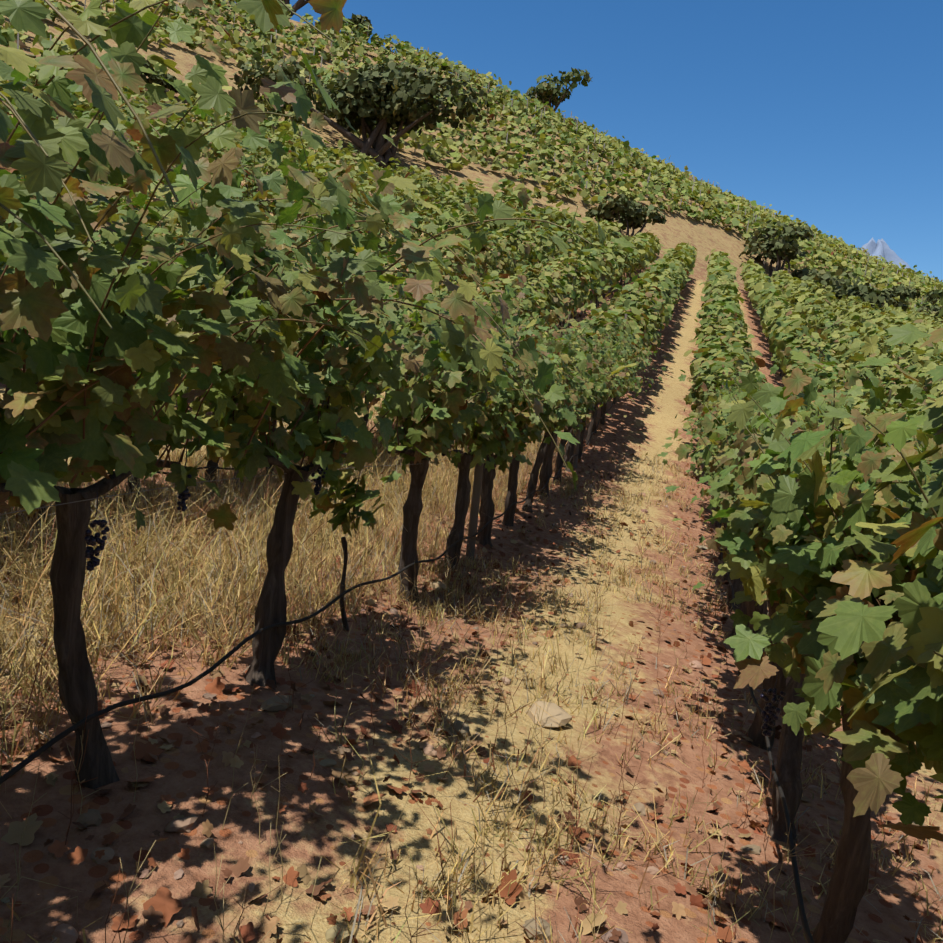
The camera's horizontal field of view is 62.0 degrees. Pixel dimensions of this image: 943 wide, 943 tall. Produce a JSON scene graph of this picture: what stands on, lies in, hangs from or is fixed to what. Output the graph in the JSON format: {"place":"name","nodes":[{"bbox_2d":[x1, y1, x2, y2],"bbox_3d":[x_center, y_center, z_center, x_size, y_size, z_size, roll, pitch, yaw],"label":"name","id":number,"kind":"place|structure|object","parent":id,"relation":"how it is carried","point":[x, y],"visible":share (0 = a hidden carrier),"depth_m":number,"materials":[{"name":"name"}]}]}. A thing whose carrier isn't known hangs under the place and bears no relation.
{"place":"outdoors","nodes":[
{"label":"outdoors","id":0,"kind":"place"},
{"bbox_2d":[281,0,309,18],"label":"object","id":1,"kind":"object","parent":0,"point":[298,5],"visible":0.19,"depth_m":75.71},
{"bbox_2d":[0,319,899,514],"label":"trellis wires","id":2,"kind":"object","parent":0,"point":[196,482],"visible":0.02,"depth_m":2.57,"materials":[{"name":"grey metal"}]},
{"bbox_2d":[0,0,942,942],"bbox_3d":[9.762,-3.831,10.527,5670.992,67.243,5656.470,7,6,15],"label":"terrain","id":3,"kind":"structure","parent":0,"point":[186,774],"depth_m":3.32,"materials":[{"name":"soil"}]},
{"bbox_2d":[140,57,154,82],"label":"bush","id":4,"kind":"object","parent":3,"relation":"on","point":[148,64],"visible":0.1,"depth_m":41.72,"materials":[{"name":"green plant"}]},
{"bbox_2d":[146,73,178,95],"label":"bush","id":5,"kind":"object","parent":3,"relation":"on","point":[155,79],"depth_m":42.66,"materials":[{"name":"green plant"}]},
{"bbox_2d":[0,409,589,788],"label":"vine trunks","id":6,"kind":"object","parent":3,"relation":"on","point":[78,692],"visible":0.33,"depth_m":3.51,"materials":[{"name":"brown plant"}]},
{"bbox_2d":[341,13,372,41],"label":"tree","id":7,"kind":"object","parent":3,"relation":"on","point":[355,19],"depth_m":80.41,"materials":[{"name":"green plant"}]},
{"bbox_2d":[229,51,488,168],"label":"tree","id":8,"kind":"object","parent":3,"relation":"on","point":[393,93],"depth_m":46.56,"materials":[{"name":"green plant"}]},
{"bbox_2d":[0,537,822,942],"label":"dead weed stems","id":9,"kind":"object","parent":3,"relation":"on","point":[414,583],"visible":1,"depth_m":2.76,"materials":[{"name":"beige plant"}]},
{"bbox_2d":[0,473,924,942],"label":"stones","id":10,"kind":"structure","parent":3,"relation":"on","point":[92,817],"depth_m":3.09,"materials":[{"name":"brown stone"}]},
{"bbox_2d":[0,422,938,942],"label":"fallen leaf litter","id":11,"kind":"object","parent":3,"relation":"on","point":[162,906],"visible":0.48,"depth_m":2.86,"materials":[{"name":"brown plant"}]},
{"bbox_2d":[0,0,942,312],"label":"grapevines","id":12,"kind":"object","parent":3,"relation":"on","point":[824,250],"visible":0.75,"depth_m":68.34,"materials":[{"name":"green plant"}]},
{"bbox_2d":[0,387,942,942],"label":"dry grass tufts","id":13,"kind":"object","parent":3,"relation":"on","point":[126,565],"visible":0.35,"depth_m":4.27,"materials":[{"name":"plant"}]},
{"bbox_2d":[0,48,942,526],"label":"grapevine rows","id":14,"kind":"object","parent":3,"relation":"on","point":[786,306],"depth_m":24.23,"materials":[{"name":"green plant"}]},
{"bbox_2d":[17,0,934,311],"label":"vineyard stakes","id":15,"kind":"object","parent":3,"relation":"on","point":[535,132],"visible":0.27,"depth_m":74.73,"materials":[{"name":"brown wood"}]},
{"bbox_2d":[233,241,844,559],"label":"trellis posts","id":16,"kind":"object","parent":3,"relation":"on","point":[474,509],"visible":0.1,"depth_m":6.75,"materials":[{"name":"brown wood"}]},
{"bbox_2d":[0,0,659,533],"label":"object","id":17,"kind":"object","parent":16,"relation":"attached to","point":[32,136],"visible":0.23,"depth_m":2.27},
{"bbox_2d":[0,0,665,536],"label":"vine row leaves","id":18,"kind":"object","parent":17,"relation":"attached to","point":[288,384],"visible":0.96,"depth_m":2.31,"materials":[{"name":"green plant"}]},
{"bbox_2d":[84,448,791,736],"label":"grape bunches","id":19,"kind":"object","parent":17,"relation":"hanging from","point":[94,561],"visible":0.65,"depth_m":2.51,"materials":[{"name":"black"}]},
{"bbox_2d":[0,271,814,942],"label":"drip irrigation hose","id":20,"kind":"object","parent":16,"relation":"attached to","point":[228,655],"visible":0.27,"depth_m":2.90,"materials":[{"name":"black"}]},
{"bbox_2d":[667,370,942,667],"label":"vine shoots","id":21,"kind":"object","parent":16,"relation":"attached to","point":[845,534],"depth_m":2.05,"materials":[{"name":"green plant"}]},
{"bbox_2d":[522,67,592,110],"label":"crest tree","id":22,"kind":"object","parent":3,"relation":"on","point":[545,89],"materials":[{"name":"green plant"}]},
{"bbox_2d":[585,193,666,238],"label":"tree","id":23,"kind":"object","parent":3,"relation":"on","point":[630,211],"depth_m":55.88,"materials":[{"name":"green plant"}]},
{"bbox_2d":[739,220,813,276],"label":"tree","id":24,"kind":"object","parent":3,"relation":"on","point":[783,243],"depth_m":67.29,"materials":[{"name":"green plant"}]},
{"bbox_2d":[715,507,870,942],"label":"grapevine trunks","id":25,"kind":"object","parent":3,"relation":"on","point":[847,886],"visible":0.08,"depth_m":2.31,"materials":[{"name":"brown plant"}]},
{"bbox_2d":[608,297,942,841],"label":"vine leaves","id":26,"kind":"object","parent":25,"relation":"attached to","point":[888,692],"visible":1,"depth_m":1.81,"materials":[{"name":"green plant"}]},
{"bbox_2d":[791,267,840,286],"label":"tree","id":27,"kind":"object","parent":3,"relation":"on","point":[800,272],"depth_m":69.15,"materials":[{"name":"green plant"}]},
{"bbox_2d":[800,266,907,311],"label":"tree","id":28,"kind":"object","parent":3,"relation":"on","point":[865,292],"depth_m":56.30,"materials":[{"name":"green plant"}]},
{"bbox_2d":[884,284,920,299],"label":"bush","id":29,"kind":"object","parent":3,"relation":"on","point":[905,291],"visible":0.75,"depth_m":80.22,"materials":[{"name":"green plant"}]},
{"bbox_2d":[916,289,942,320],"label":"bush","id":30,"kind":"object","parent":3,"relation":"on","point":[932,297],"depth_m":69.51,"materials":[{"name":"green plant"}]},
{"bbox_2d":[235,0,942,281],"label":"sky","id":31,"kind":"structure","parent":0,"point":[828,114],"materials":[{"name":"blue"}]},
{"bbox_2d":[861,237,910,268],"bbox_3d":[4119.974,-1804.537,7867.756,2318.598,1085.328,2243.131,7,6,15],"label":"mountain","id":32,"kind":"structure","parent":0,"point":[881,247],"depth_m":7861.09,"materials":[{"name":"grey stone"}]}
]}

